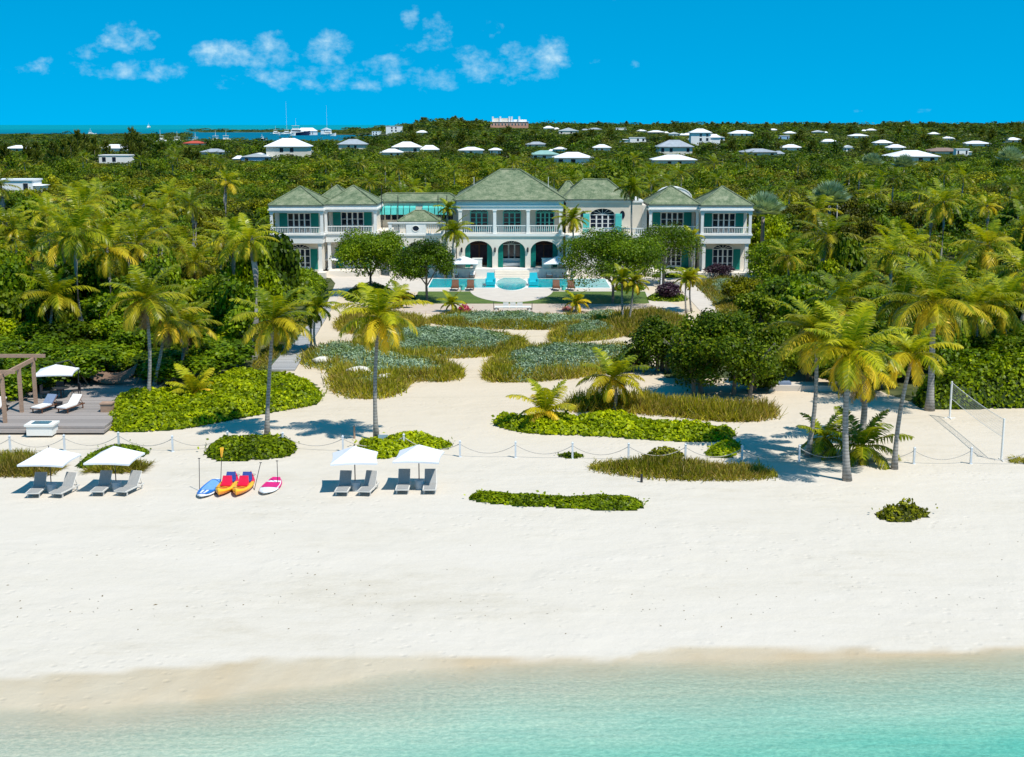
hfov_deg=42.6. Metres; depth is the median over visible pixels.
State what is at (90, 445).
rope
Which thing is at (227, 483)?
kayak
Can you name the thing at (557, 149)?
house
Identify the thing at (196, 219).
thicket palm
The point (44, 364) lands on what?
shrub tree
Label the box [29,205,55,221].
scrub tree
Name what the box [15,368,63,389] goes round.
shrub tree
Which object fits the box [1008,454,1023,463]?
beach grass
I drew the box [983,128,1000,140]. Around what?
casuarina
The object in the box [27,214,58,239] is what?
scrub tree
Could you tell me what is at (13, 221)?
coconut palm
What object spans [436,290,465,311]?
coconut palm
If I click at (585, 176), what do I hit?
scrub palm
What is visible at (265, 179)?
scrub
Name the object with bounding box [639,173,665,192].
scrub palm
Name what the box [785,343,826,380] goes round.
shrub tree
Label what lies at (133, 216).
scrub tree
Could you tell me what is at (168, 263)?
shrub tree
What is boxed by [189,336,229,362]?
shrub tree
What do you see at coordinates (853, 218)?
scrub tree
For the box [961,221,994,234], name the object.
scrub tree
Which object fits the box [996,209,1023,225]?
scrub tree
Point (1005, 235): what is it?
scrub tree
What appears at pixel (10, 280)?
shrub tree
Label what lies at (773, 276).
shrub tree
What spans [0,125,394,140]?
sea
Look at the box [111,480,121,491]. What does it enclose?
side table
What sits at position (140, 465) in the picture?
beach grass
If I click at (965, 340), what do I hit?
shrub tree
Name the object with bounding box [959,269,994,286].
shrub tree
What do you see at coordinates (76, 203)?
coconut palm
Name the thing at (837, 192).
fan palm
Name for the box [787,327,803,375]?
shrub tree
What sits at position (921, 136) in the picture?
casuarina
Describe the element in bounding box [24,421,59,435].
fire pit
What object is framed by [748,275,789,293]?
shrub tree
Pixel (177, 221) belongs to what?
scrub tree
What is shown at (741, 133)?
house
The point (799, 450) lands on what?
rope post
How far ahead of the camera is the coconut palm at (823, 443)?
72.29 m
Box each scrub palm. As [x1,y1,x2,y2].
[16,154,32,173]
[66,157,79,167]
[75,152,87,166]
[81,150,94,166]
[132,153,148,169]
[164,148,174,157]
[164,155,179,169]
[169,143,178,151]
[170,150,185,167]
[172,146,184,156]
[183,155,202,171]
[202,149,216,180]
[206,153,220,163]
[211,159,228,171]
[212,156,227,175]
[276,158,291,170]
[313,149,323,158]
[315,155,334,171]
[318,171,343,190]
[349,154,366,172]
[353,154,373,171]
[355,170,381,191]
[376,156,396,182]
[376,172,398,191]
[382,180,415,194]
[384,156,409,180]
[402,174,429,191]
[411,184,434,191]
[416,149,430,161]
[417,167,435,181]
[424,157,434,166]
[443,161,463,189]
[483,155,502,166]
[484,161,508,175]
[491,159,512,169]
[505,153,522,168]
[514,155,525,168]
[517,153,529,166]
[525,159,546,174]
[542,158,557,168]
[542,171,564,187]
[559,171,577,183]
[562,169,578,183]
[572,169,594,181]
[583,156,596,168]
[588,157,605,170]
[609,176,620,186]
[613,151,626,161]
[620,184,649,197]
[624,151,641,163]
[637,161,665,177]
[637,166,658,183]
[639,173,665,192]
[653,168,679,188]
[654,169,673,184]
[654,175,684,188]
[667,163,685,182]
[671,164,691,187]
[688,161,711,175]
[693,186,717,195]
[703,170,731,188]
[704,153,722,169]
[715,149,728,164]
[736,148,756,166]
[753,181,782,199]
[774,179,806,204]
[790,155,806,174]
[826,178,853,218]
[839,163,858,183]
[847,159,873,189]
[857,176,894,202]
[871,169,892,193]
[877,165,907,201]
[905,179,933,202]
[930,162,956,188]
[947,164,977,197]
[991,174,1019,193]
[999,175,1023,197]
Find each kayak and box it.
[215,471,239,494]
[232,471,255,494]
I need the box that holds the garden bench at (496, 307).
[495,306,530,311]
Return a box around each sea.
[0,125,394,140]
[0,668,1023,756]
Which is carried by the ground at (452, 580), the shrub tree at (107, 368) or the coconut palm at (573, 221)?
the shrub tree at (107, 368)
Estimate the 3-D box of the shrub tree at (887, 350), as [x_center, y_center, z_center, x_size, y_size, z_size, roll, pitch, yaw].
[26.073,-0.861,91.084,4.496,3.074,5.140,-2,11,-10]
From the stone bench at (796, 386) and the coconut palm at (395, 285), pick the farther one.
the coconut palm at (395, 285)
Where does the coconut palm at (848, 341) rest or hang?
on the ground at (452, 580)
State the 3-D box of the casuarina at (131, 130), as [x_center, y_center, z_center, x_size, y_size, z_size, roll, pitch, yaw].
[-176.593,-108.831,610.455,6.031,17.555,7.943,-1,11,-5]
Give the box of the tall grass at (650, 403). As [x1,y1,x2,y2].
[558,386,788,422]
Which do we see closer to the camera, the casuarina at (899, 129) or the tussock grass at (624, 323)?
the tussock grass at (624, 323)
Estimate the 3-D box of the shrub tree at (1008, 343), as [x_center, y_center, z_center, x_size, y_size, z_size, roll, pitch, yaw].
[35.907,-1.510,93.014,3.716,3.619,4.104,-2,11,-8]
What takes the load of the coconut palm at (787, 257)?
on the ground at (452, 580)
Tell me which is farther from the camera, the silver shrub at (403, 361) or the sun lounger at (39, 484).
the silver shrub at (403, 361)
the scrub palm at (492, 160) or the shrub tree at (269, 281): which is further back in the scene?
the scrub palm at (492, 160)
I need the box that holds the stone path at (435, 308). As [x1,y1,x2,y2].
[392,304,673,313]
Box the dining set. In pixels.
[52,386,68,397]
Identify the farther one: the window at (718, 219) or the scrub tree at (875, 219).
the scrub tree at (875, 219)
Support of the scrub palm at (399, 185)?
on the ground at (452, 580)
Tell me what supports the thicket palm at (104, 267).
on the ground at (452, 580)
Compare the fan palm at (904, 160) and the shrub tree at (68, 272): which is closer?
the shrub tree at (68, 272)
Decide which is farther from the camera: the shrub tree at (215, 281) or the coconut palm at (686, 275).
the coconut palm at (686, 275)
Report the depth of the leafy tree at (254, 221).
130.21 m
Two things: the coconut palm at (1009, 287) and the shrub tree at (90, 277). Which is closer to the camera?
the coconut palm at (1009, 287)
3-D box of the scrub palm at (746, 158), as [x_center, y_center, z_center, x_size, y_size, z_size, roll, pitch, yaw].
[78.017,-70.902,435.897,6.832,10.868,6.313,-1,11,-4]
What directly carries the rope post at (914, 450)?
on the ground at (452, 580)
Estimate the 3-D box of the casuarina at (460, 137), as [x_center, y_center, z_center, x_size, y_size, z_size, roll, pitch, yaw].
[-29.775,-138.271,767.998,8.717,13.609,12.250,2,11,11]
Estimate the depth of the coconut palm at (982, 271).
121.89 m
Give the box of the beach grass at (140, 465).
[74,458,155,473]
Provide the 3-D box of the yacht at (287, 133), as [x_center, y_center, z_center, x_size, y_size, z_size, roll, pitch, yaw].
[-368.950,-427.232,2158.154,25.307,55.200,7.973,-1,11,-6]
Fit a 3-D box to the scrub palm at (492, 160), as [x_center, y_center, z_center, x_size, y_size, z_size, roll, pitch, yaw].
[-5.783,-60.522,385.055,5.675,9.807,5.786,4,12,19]
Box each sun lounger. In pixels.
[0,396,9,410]
[25,472,46,497]
[30,394,57,412]
[49,472,79,497]
[56,394,84,413]
[90,470,111,495]
[114,470,144,495]
[334,470,351,495]
[357,470,378,495]
[395,469,410,493]
[423,469,437,493]
[451,279,458,289]
[466,279,473,289]
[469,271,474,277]
[552,279,559,288]
[567,279,574,288]
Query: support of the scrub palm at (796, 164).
on the ground at (452, 580)
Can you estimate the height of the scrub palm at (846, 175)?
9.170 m
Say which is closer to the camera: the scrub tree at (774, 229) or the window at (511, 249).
the window at (511, 249)
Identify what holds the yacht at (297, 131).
on the sea at (85, 129)
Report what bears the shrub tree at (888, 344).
on the ground at (452, 580)
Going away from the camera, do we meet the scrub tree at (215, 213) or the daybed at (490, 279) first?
the daybed at (490, 279)
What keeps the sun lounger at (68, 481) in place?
on the ground at (452, 580)
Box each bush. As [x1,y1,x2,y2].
[611,346,654,370]
[622,313,686,374]
[655,281,682,298]
[663,308,785,398]
[670,361,712,380]
[698,309,739,321]
[702,262,734,276]
[720,273,760,300]
[728,356,784,391]
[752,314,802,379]
[769,232,817,267]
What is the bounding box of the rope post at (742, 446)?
[741,445,743,462]
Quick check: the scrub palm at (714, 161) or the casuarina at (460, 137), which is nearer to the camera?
the scrub palm at (714, 161)
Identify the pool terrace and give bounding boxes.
[327,271,679,291]
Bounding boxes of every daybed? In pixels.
[485,272,495,284]
[528,272,538,284]
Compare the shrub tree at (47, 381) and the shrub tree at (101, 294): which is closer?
the shrub tree at (47, 381)
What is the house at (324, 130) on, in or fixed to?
on the ground at (452, 580)
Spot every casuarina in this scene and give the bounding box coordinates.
[0,143,16,168]
[18,143,35,164]
[26,141,46,164]
[44,140,65,161]
[58,138,73,161]
[64,135,82,158]
[70,129,87,150]
[80,132,95,158]
[86,136,102,160]
[101,139,113,153]
[120,132,134,153]
[127,126,137,153]
[131,132,139,158]
[132,137,150,159]
[159,141,167,149]
[180,146,192,162]
[188,149,204,164]
[407,124,416,132]
[407,131,422,145]
[430,131,446,143]
[433,121,440,130]
[442,121,452,128]
[454,131,468,147]
[463,124,475,131]
[479,132,492,138]
[493,135,508,148]
[499,128,510,136]
[502,126,513,134]
[562,135,578,147]
[573,132,582,142]
[575,133,587,140]
[585,129,597,137]
[604,129,615,138]
[661,134,673,140]
[674,126,683,131]
[681,124,692,132]
[719,132,731,140]
[725,139,738,152]
[742,138,760,148]
[761,132,771,143]
[792,132,806,142]
[805,139,817,153]
[823,123,830,129]
[847,126,855,134]
[859,136,870,150]
[876,129,886,134]
[892,127,902,134]
[910,140,925,149]
[914,134,928,142]
[921,134,937,146]
[976,128,987,137]
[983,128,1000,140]
[1008,127,1019,134]
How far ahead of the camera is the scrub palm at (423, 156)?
481.11 m
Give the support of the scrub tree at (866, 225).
on the ground at (452, 580)
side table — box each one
[46,482,56,492]
[54,401,62,407]
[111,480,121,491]
[351,480,360,491]
[414,479,424,489]
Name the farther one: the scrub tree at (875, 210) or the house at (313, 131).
the house at (313, 131)
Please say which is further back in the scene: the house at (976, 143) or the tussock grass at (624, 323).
the house at (976, 143)
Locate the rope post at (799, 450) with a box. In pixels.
[798,444,800,461]
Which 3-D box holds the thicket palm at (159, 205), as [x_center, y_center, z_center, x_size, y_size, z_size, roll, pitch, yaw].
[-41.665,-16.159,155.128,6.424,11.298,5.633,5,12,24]
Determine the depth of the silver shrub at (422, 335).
109.80 m
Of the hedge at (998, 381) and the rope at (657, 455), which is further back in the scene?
the hedge at (998, 381)
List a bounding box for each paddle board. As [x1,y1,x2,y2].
[196,478,219,496]
[259,476,281,492]
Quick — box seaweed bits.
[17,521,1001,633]
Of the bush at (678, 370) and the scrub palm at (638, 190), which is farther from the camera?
the scrub palm at (638, 190)
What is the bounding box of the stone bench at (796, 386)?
[765,381,832,390]
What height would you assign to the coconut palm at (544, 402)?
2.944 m
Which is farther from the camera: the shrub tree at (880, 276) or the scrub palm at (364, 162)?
the scrub palm at (364, 162)
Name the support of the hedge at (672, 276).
on the ground at (452, 580)
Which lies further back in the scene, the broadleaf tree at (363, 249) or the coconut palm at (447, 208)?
the coconut palm at (447, 208)
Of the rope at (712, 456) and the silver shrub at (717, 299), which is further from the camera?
the silver shrub at (717, 299)
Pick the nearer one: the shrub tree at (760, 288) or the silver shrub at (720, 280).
the shrub tree at (760, 288)
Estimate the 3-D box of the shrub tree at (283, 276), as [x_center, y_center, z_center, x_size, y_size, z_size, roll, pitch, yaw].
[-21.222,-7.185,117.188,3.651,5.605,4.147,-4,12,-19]
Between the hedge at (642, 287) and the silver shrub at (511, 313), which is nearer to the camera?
the silver shrub at (511, 313)
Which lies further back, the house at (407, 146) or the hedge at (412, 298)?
the house at (407, 146)
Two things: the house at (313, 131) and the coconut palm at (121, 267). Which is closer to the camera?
the coconut palm at (121, 267)
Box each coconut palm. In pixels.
[0,208,35,252]
[0,223,50,269]
[11,261,100,322]
[44,187,117,261]
[84,201,129,250]
[100,256,192,391]
[103,241,161,278]
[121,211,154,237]
[121,286,208,385]
[140,203,180,256]
[149,219,216,263]
[160,236,217,281]
[165,363,214,393]
[170,295,223,370]
[198,231,225,269]
[228,286,316,433]
[276,313,309,349]
[289,290,330,347]
[292,287,339,348]
[328,273,433,436]
[380,280,413,307]
[433,197,460,278]
[436,214,471,278]
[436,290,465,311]
[505,378,575,422]
[551,203,591,278]
[563,290,591,311]
[575,346,649,410]
[600,263,641,316]
[613,173,649,271]
[620,267,649,317]
[670,265,702,312]
[673,266,706,311]
[684,224,704,269]
[760,234,809,276]
[761,287,872,457]
[787,300,911,481]
[795,270,887,329]
[795,408,859,458]
[801,238,825,260]
[819,337,908,431]
[821,406,913,469]
[831,263,887,306]
[854,268,946,376]
[866,241,900,282]
[873,255,993,411]
[874,322,963,469]
[881,256,936,291]
[907,227,938,257]
[923,255,977,282]
[943,235,985,264]
[949,273,1023,337]
[960,270,1023,336]
[964,258,1014,284]
[1003,246,1021,275]
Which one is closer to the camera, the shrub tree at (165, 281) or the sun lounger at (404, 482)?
the sun lounger at (404, 482)
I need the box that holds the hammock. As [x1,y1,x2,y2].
[81,363,143,383]
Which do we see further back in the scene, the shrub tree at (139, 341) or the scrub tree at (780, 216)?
the scrub tree at (780, 216)
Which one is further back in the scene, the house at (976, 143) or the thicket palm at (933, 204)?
the house at (976, 143)
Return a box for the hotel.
[490,117,527,128]
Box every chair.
[40,384,49,398]
[56,381,63,394]
[71,382,80,393]
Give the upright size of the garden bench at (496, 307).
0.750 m
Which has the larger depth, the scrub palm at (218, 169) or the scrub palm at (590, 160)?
the scrub palm at (590, 160)
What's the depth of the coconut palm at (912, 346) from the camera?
68.28 m
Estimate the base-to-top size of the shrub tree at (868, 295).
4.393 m
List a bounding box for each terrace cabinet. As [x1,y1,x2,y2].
[472,258,482,268]
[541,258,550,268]
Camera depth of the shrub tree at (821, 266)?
124.40 m
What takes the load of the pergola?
on the wooden deck
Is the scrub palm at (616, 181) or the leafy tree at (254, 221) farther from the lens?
the scrub palm at (616, 181)
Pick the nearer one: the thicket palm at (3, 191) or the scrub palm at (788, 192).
the thicket palm at (3, 191)
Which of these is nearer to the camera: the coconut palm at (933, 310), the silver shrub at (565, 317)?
the coconut palm at (933, 310)
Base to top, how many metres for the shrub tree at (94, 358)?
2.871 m
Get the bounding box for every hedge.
[74,439,151,467]
[108,366,324,432]
[197,431,299,461]
[288,267,329,306]
[342,282,391,302]
[354,430,453,458]
[391,290,417,299]
[464,489,649,510]
[491,408,738,441]
[614,283,645,290]
[644,259,753,277]
[646,292,687,301]
[702,434,743,457]
[912,347,1023,409]
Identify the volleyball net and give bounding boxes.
[944,381,1007,461]
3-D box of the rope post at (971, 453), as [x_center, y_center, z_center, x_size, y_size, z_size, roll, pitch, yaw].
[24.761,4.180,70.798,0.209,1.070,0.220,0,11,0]
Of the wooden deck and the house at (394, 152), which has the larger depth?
the house at (394, 152)
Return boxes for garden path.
[328,278,352,305]
[645,292,681,312]
[673,279,718,312]
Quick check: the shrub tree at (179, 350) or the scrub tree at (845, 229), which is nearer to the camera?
the shrub tree at (179, 350)
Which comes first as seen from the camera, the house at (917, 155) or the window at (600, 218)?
the window at (600, 218)
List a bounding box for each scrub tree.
[0,201,21,224]
[4,194,24,207]
[13,195,45,219]
[22,231,45,245]
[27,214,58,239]
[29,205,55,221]
[91,197,135,240]
[113,194,148,208]
[119,209,152,232]
[141,181,176,213]
[159,221,194,243]
[164,220,191,227]
[164,225,194,244]
[168,207,196,216]
[172,215,185,220]
[189,205,210,234]
[197,206,225,232]
[200,214,230,240]
[218,209,231,217]
[231,203,252,224]
[247,197,274,213]
[253,206,273,224]
[747,211,782,223]
[747,226,757,233]
[747,232,759,249]
[755,213,791,238]
[755,215,788,243]
[780,211,801,226]
[784,199,816,219]
[787,220,812,229]
[787,228,812,236]
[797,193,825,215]
[802,219,815,231]
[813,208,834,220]
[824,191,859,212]
[831,195,869,217]
[831,221,853,235]
[835,214,861,232]
[852,215,884,242]
[857,197,889,211]
[861,204,891,218]
[864,215,889,231]
[875,214,901,235]
[886,200,910,217]
[894,201,924,216]
[898,208,936,238]
[932,231,950,245]
[935,205,972,252]
[956,212,980,232]
[961,210,1000,234]
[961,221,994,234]
[978,201,1011,213]
[981,231,1012,243]
[983,226,1017,240]
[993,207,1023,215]
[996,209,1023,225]
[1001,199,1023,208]
[1002,221,1019,237]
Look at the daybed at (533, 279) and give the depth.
149.22 m
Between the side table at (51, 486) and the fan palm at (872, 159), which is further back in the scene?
the fan palm at (872, 159)
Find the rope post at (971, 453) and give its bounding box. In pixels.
[969,447,972,463]
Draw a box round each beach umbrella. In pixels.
[17,446,80,481]
[36,360,78,395]
[83,444,144,480]
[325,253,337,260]
[330,444,377,480]
[392,443,443,478]
[454,256,477,276]
[544,255,564,276]
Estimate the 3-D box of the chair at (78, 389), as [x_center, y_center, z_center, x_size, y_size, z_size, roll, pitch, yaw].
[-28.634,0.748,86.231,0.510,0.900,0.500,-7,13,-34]
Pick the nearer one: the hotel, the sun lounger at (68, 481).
the sun lounger at (68, 481)
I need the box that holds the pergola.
[0,354,44,422]
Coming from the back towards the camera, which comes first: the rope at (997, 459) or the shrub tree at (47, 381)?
the shrub tree at (47, 381)
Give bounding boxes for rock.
[312,356,330,362]
[346,366,370,371]
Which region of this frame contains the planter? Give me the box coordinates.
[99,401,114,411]
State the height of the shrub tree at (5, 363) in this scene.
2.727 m
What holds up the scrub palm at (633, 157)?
on the ground at (452, 580)
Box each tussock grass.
[251,318,307,370]
[294,339,468,398]
[330,307,431,334]
[353,324,530,358]
[427,308,614,329]
[478,337,635,382]
[543,318,626,341]
[606,306,689,337]
[697,275,751,333]
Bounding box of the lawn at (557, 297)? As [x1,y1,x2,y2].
[414,291,648,303]
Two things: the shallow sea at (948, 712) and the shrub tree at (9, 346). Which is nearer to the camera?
the shallow sea at (948, 712)
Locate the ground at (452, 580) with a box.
[0,128,1023,725]
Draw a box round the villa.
[267,169,754,278]
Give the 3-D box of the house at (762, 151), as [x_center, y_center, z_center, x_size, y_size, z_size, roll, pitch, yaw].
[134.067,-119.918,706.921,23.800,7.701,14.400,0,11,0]
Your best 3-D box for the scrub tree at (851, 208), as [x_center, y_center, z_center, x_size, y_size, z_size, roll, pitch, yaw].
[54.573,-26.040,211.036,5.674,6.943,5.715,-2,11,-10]
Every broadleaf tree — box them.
[329,226,408,286]
[388,237,456,300]
[557,224,672,303]
[634,220,706,283]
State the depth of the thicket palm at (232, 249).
116.65 m
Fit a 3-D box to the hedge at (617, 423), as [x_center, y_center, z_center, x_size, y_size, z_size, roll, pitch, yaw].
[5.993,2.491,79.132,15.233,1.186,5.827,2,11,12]
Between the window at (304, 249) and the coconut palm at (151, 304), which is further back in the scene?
the window at (304, 249)
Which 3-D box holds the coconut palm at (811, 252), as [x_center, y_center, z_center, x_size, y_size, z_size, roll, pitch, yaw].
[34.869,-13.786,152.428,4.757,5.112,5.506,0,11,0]
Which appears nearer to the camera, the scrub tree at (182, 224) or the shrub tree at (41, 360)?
the shrub tree at (41, 360)
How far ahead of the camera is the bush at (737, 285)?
130.77 m
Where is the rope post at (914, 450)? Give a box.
[912,447,915,463]
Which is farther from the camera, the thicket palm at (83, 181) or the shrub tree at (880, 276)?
the thicket palm at (83, 181)
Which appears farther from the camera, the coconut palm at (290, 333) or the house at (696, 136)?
the house at (696, 136)
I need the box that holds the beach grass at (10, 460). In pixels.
[0,447,73,477]
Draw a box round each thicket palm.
[0,170,20,224]
[0,202,31,252]
[18,191,74,256]
[29,218,87,267]
[38,202,116,339]
[47,183,89,217]
[53,181,77,206]
[55,179,115,217]
[60,187,116,219]
[72,223,148,292]
[75,177,122,221]
[99,216,164,276]
[109,219,170,269]
[113,207,166,242]
[118,187,156,212]
[137,193,185,254]
[147,176,187,247]
[168,186,210,246]
[176,194,211,246]
[199,216,263,274]
[202,217,243,265]
[210,170,241,216]
[219,212,279,359]
[793,188,843,241]
[793,212,864,262]
[860,226,918,301]
[865,214,924,254]
[882,219,946,270]
[909,187,962,254]
[917,178,973,257]
[948,219,1020,275]
[967,195,1003,243]
[983,247,1023,321]
[994,198,1023,245]
[998,185,1023,218]
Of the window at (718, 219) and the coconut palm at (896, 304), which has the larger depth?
the window at (718, 219)
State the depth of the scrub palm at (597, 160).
387.30 m
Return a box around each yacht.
[270,127,283,134]
[280,120,295,135]
[291,119,309,134]
[320,109,335,135]
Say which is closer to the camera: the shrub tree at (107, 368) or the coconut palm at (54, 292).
the shrub tree at (107, 368)
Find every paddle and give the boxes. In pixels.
[198,458,199,488]
[220,447,223,481]
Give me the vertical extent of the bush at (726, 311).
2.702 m
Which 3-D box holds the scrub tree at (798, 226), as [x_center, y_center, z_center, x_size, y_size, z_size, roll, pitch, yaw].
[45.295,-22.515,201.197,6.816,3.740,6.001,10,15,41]
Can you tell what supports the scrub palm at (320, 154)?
on the ground at (452, 580)
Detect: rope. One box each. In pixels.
[10,438,62,446]
[65,436,116,445]
[119,436,170,445]
[284,436,341,445]
[405,438,458,449]
[461,444,514,452]
[516,445,570,453]
[573,446,626,454]
[630,447,684,455]
[687,448,740,456]
[743,448,798,457]
[801,449,853,457]
[916,451,970,459]
[973,451,1023,459]
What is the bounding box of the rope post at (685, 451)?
[684,443,686,458]
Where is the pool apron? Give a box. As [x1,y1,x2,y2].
[470,288,552,301]
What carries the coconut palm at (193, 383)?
on the ground at (452, 580)
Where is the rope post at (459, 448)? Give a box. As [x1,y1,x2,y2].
[458,440,461,456]
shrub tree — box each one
[0,247,33,269]
[0,253,9,264]
[0,258,28,311]
[0,287,25,322]
[0,317,31,340]
[0,333,23,341]
[0,339,28,353]
[0,358,17,369]
[0,369,32,401]
[2,352,38,364]
[8,320,60,339]
[12,360,65,378]
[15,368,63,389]
[19,268,42,275]
[19,332,65,350]
[19,342,67,358]
[21,272,41,321]
[21,288,73,322]
[31,321,85,345]
[32,259,48,269]
[33,262,84,321]
[35,357,61,377]
[49,256,73,270]
[52,341,109,357]
[55,344,130,381]
[62,319,103,339]
[66,292,122,340]
[68,226,109,265]
[68,339,106,346]
[71,258,111,300]
[76,364,119,380]
[88,291,114,297]
[88,315,127,340]
[100,341,142,354]
[105,328,159,351]
[111,275,128,286]
[112,286,142,319]
[112,317,157,350]
[112,355,166,374]
[117,352,135,362]
[124,257,178,292]
[130,347,184,363]
[133,356,191,381]
[138,250,182,293]
[151,348,191,359]
[157,288,186,319]
[159,329,209,347]
[170,337,213,355]
[175,312,216,336]
[176,354,227,374]
[180,280,202,306]
[181,274,215,289]
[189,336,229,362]
[194,284,217,313]
[197,272,244,315]
[197,309,223,327]
[198,339,252,374]
[206,273,237,286]
[208,276,258,326]
[210,325,241,340]
[217,267,229,275]
[221,304,269,339]
[222,235,273,286]
[227,337,260,366]
[246,265,287,308]
[253,267,292,296]
[261,233,301,287]
[286,273,308,302]
[286,274,300,304]
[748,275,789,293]
[758,274,791,285]
[762,279,796,298]
[776,294,793,321]
[778,281,830,318]
[782,274,823,293]
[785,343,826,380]
[787,270,806,281]
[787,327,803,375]
[797,272,833,289]
[811,257,846,275]
[811,353,839,389]
[824,231,867,275]
[827,271,855,299]
[839,320,885,334]
[845,270,880,295]
[854,286,893,312]
[857,336,886,349]
[862,327,909,352]
[863,251,878,282]
[871,346,907,387]
[874,269,897,286]
[880,299,918,322]
[883,340,907,380]
[884,322,914,336]
[887,265,905,284]
[911,313,970,348]
[915,331,959,369]
[925,262,939,271]
[928,281,968,301]
[956,334,995,355]
[956,347,1007,364]
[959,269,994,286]
[968,247,1009,280]
[978,329,1023,336]
[989,334,1021,353]
[992,317,1023,335]
[997,334,1023,359]
[1011,268,1022,319]
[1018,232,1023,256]
[1018,325,1023,336]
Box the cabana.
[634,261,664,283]
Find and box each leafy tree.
[212,206,287,272]
[732,291,782,330]
[742,238,808,279]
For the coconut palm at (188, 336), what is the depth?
94.48 m
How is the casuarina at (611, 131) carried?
on the ground at (452, 580)
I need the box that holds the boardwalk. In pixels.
[272,306,331,370]
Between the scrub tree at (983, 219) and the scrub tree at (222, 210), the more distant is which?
the scrub tree at (222, 210)
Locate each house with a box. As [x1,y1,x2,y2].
[0,178,48,190]
[6,145,22,150]
[98,154,134,164]
[102,144,127,151]
[184,141,206,144]
[200,149,229,154]
[232,153,271,161]
[264,138,312,159]
[300,128,316,134]
[321,128,331,133]
[337,139,367,149]
[372,131,380,135]
[380,149,402,155]
[386,126,402,133]
[392,142,438,151]
[459,147,483,153]
[489,148,501,154]
[525,142,545,146]
[531,150,558,158]
[543,126,558,129]
[549,147,564,151]
[552,152,589,164]
[559,128,578,133]
[592,144,611,150]
[620,137,645,142]
[647,130,668,133]
[650,155,696,163]
[656,140,693,154]
[669,132,682,135]
[688,129,719,144]
[728,130,753,135]
[739,149,784,155]
[779,144,800,150]
[783,131,794,134]
[812,130,827,132]
[820,139,835,143]
[842,145,853,150]
[847,134,867,137]
[871,140,892,145]
[883,150,940,161]
[884,144,905,149]
[926,148,953,153]
[953,149,971,154]
[963,141,988,146]
[1002,137,1020,142]
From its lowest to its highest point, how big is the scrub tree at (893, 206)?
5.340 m
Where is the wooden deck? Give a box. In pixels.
[0,374,175,432]
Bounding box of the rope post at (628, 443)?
[627,442,629,457]
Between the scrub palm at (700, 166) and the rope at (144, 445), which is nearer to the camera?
the rope at (144, 445)
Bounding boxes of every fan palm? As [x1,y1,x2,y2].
[746,190,787,242]
[807,179,850,220]
[861,151,884,165]
[891,153,916,171]
[995,145,1023,164]
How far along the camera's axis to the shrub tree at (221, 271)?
119.83 m
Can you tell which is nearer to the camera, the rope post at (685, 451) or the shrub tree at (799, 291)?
the rope post at (685, 451)
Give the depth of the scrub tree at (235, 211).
189.05 m
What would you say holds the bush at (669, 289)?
on the ground at (452, 580)
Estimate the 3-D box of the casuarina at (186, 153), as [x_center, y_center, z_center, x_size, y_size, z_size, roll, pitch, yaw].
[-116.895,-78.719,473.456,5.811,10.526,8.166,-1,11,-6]
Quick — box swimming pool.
[427,278,611,290]
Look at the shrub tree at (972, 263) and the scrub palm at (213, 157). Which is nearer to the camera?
the shrub tree at (972, 263)
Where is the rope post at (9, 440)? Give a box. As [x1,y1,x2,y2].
[8,435,11,450]
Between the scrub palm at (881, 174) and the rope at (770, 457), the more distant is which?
the scrub palm at (881, 174)
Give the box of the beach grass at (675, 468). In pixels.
[587,452,779,481]
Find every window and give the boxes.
[23,183,28,190]
[287,213,310,232]
[293,244,310,268]
[340,212,363,231]
[343,257,362,267]
[470,210,487,230]
[470,241,486,264]
[503,210,520,230]
[503,241,519,257]
[535,210,554,230]
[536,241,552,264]
[590,209,614,231]
[660,212,683,229]
[661,243,680,267]
[712,213,735,232]
[712,244,733,268]
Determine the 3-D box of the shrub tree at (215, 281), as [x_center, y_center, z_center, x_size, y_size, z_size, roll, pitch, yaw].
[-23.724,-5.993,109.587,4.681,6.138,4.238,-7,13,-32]
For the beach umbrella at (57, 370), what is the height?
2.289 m
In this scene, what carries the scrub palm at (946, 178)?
on the ground at (452, 580)
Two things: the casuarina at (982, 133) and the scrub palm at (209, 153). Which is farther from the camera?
the casuarina at (982, 133)
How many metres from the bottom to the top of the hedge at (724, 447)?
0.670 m
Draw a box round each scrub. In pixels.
[0,128,1023,165]
[0,149,1023,280]
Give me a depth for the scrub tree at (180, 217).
199.99 m
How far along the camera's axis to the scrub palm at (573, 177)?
294.83 m
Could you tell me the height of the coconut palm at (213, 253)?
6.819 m
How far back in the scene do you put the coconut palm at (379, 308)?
74.38 m
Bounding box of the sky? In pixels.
[0,0,1023,124]
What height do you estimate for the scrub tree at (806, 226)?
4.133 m
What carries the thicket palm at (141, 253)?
on the ground at (452, 580)
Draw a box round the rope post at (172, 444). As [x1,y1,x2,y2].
[171,435,174,451]
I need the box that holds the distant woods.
[0,117,1023,146]
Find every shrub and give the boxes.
[256,335,301,370]
[276,331,303,355]
[300,340,378,361]
[304,347,457,398]
[374,324,508,346]
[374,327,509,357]
[438,312,608,329]
[458,303,472,310]
[466,309,552,318]
[491,344,603,381]
[504,341,626,365]
[549,323,619,341]
[555,451,583,458]
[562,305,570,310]
[567,319,612,334]
[578,309,613,316]
[642,446,683,457]
[700,278,737,310]
[712,278,732,298]
[872,497,937,521]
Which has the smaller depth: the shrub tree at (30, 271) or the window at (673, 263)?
the shrub tree at (30, 271)
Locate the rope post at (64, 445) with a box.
[62,434,66,450]
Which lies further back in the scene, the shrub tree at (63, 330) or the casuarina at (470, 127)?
the casuarina at (470, 127)
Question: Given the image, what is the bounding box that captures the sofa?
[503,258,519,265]

